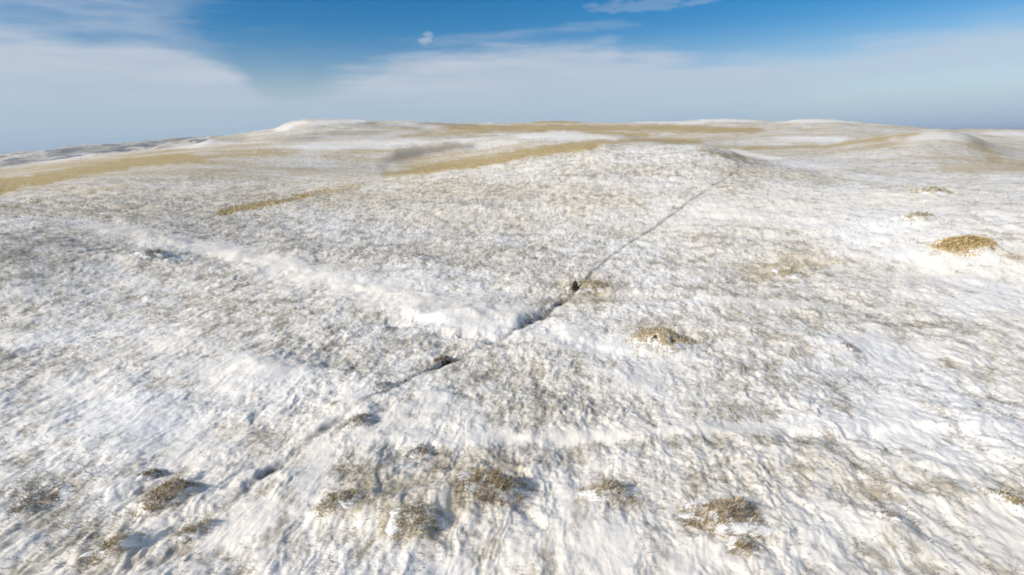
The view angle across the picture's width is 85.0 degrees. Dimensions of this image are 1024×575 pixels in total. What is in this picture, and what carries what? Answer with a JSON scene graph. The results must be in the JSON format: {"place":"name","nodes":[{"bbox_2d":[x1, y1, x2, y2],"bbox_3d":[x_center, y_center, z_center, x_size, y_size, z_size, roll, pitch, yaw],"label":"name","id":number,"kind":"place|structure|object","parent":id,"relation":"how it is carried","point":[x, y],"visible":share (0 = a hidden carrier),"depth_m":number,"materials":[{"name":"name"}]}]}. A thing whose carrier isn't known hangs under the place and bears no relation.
{"place":"outdoors","nodes":[
{"label":"outdoors","id":0,"kind":"place"},
{"bbox_2d":[0,135,220,166],"bbox_3d":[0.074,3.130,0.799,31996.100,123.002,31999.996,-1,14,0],"label":"hills","id":1,"kind":"structure","parent":0,"point":[21,157],"depth_m":1557.71,"materials":[{"name":"white snow"}]},
{"bbox_2d":[0,144,1023,574],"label":"ground","id":2,"kind":"structure","parent":0,"point":[590,540],"depth_m":31.00,"materials":[{"name":"white snow"}]},
{"bbox_2d":[0,483,84,521],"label":"grass clump","id":3,"kind":"object","parent":2,"relation":"on","point":[57,495],"visible":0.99,"depth_m":20.08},
{"bbox_2d":[76,530,149,570],"bbox_3d":[-12.532,7.994,17.444,2.051,0.723,1.281,-10,16,-29],"label":"grass clump","id":4,"kind":"object","parent":2,"relation":"on","point":[125,540],"visible":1,"depth_m":17.32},
{"bbox_2d":[131,248,171,262],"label":"grass clump","id":5,"kind":"object","parent":2,"relation":"on","point":[147,254],"visible":0.99,"depth_m":57.52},
{"bbox_2d":[132,468,172,481],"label":"grass clump","id":6,"kind":"object","parent":2,"relation":"on","point":[151,474],"visible":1,"depth_m":21.37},
{"bbox_2d":[124,474,209,520],"bbox_3d":[-12.267,7.222,19.736,2.758,0.980,1.740,-7,16,-22],"label":"grass clump","id":7,"kind":"object","parent":2,"relation":"on","point":[171,491],"visible":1,"depth_m":19.72,"materials":[{"name":"beige plant"}]},
{"bbox_2d":[312,486,371,519],"bbox_3d":[-5.774,7.108,18.917,2.092,0.826,1.380,-10,17,-31],"label":"grass clump","id":8,"kind":"object","parent":2,"relation":"on","point":[347,499],"visible":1,"depth_m":18.70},
{"bbox_2d":[337,412,376,430],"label":"grass clump","id":9,"kind":"object","parent":2,"relation":"on","point":[354,421],"visible":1,"depth_m":24.54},
{"bbox_2d":[368,380,396,389],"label":"grass clump","id":10,"kind":"object","parent":2,"relation":"on","point":[386,384],"visible":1,"depth_m":28.67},
{"bbox_2d":[368,499,452,546],"bbox_3d":[-3.134,7.527,18.051,2.241,0.821,2.249,6,16,26],"label":"grass clump","id":11,"kind":"object","parent":2,"relation":"on","point":[400,517],"visible":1,"depth_m":18.04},
{"bbox_2d":[403,252,433,261],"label":"grass clump","id":12,"kind":"object","parent":2,"relation":"on","point":[419,256],"visible":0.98,"depth_m":60.22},
{"bbox_2d":[398,444,444,459],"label":"grass clump","id":13,"kind":"object","parent":2,"relation":"on","point":[418,452],"visible":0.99,"depth_m":22.30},
{"bbox_2d":[131,162,746,574],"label":"trail","id":14,"kind":"object","parent":2,"relation":"on","point":[255,480],"visible":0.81,"depth_m":25.29,"materials":[{"name":"white snow"}]},
{"bbox_2d":[167,515,214,548],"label":"grass clump","id":15,"kind":"object","parent":14,"relation":"on","point":[194,531],"visible":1,"depth_m":18.06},
{"bbox_2d":[434,354,453,366],"bbox_3d":[-3.820,4.452,32.755,1.522,1.161,1.205,-1,14,0],"label":"burrow mound","id":16,"kind":"object","parent":2,"relation":"on","point":[445,359],"visible":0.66,"depth_m":32.73,"materials":[{"name":"brown soil"}]},
{"bbox_2d":[449,466,540,511],"bbox_3d":[-0.516,6.942,19.771,3.545,1.233,2.360,-1,14,0],"label":"grass clump","id":17,"kind":"object","parent":2,"relation":"on","point":[500,484],"visible":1,"depth_m":19.67,"materials":[{"name":"beige plant"}]},
{"bbox_2d":[526,312,556,322],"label":"grass clump","id":18,"kind":"object","parent":2,"relation":"on","point":[534,319],"visible":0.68,"depth_m":40.73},
{"bbox_2d":[563,279,612,293],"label":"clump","id":19,"kind":"object","parent":2,"relation":"on","point":[595,286],"visible":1,"depth_m":46.71,"materials":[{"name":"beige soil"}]},
{"bbox_2d":[570,477,642,508],"bbox_3d":[3.394,7.117,19.773,3.132,0.771,1.769,4,15,20],"label":"grass clump","id":20,"kind":"object","parent":2,"relation":"on","point":[608,488],"visible":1,"depth_m":19.63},
{"bbox_2d":[625,326,701,352],"bbox_3d":[9.181,2.923,34.162,4.632,1.304,3.859,-1,14,0],"label":"clump","id":21,"kind":"object","parent":2,"relation":"on","point":[665,337],"visible":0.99,"depth_m":33.62,"materials":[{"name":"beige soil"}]},
{"bbox_2d":[659,495,783,541],"bbox_3d":[6.908,7.255,18.111,4.205,1.052,2.508,4,15,21],"label":"grass clump","id":22,"kind":"object","parent":2,"relation":"on","point":[731,515],"visible":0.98,"depth_m":17.90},
{"bbox_2d":[724,535,762,556],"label":"grass clump","id":23,"kind":"object","parent":2,"relation":"on","point":[744,546],"visible":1,"depth_m":16.66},
{"bbox_2d":[763,265,812,279],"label":"grass clump","id":24,"kind":"object","parent":2,"relation":"on","point":[791,273],"visible":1,"depth_m":50.24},
{"bbox_2d":[838,341,861,352],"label":"grass clump","id":25,"kind":"object","parent":2,"relation":"on","point":[847,345],"visible":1,"depth_m":31.75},
{"bbox_2d":[864,509,902,521],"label":"grass clump","id":26,"kind":"object","parent":2,"relation":"on","point":[885,513],"visible":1,"depth_m":17.68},
{"bbox_2d":[899,209,938,222],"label":"grass clump","id":27,"kind":"object","parent":2,"relation":"on","point":[919,215],"visible":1,"depth_m":60.71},
{"bbox_2d":[903,186,966,195],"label":"grass clump","id":28,"kind":"object","parent":2,"relation":"on","point":[932,190],"visible":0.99,"depth_m":75.83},
{"bbox_2d":[926,234,1000,259],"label":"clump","id":29,"kind":"object","parent":2,"relation":"on","point":[973,245],"visible":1,"depth_m":50.72,"materials":[{"name":"plant"}]},
{"bbox_2d":[971,483,1023,517],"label":"grass clump","id":30,"kind":"object","parent":2,"relation":"on","point":[1013,502],"visible":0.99,"depth_m":18.38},
{"bbox_2d":[0,119,1023,188],"bbox_3d":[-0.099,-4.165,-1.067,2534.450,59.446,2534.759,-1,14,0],"label":"hillside","id":31,"kind":"structure","parent":0,"point":[323,149],"depth_m":258.72,"materials":[{"name":"white snow"}]},
{"bbox_2d":[0,0,1023,153],"label":"sky","id":32,"kind":"structure","parent":0,"point":[73,72],"materials":[{"name":"blue"}]}
]}

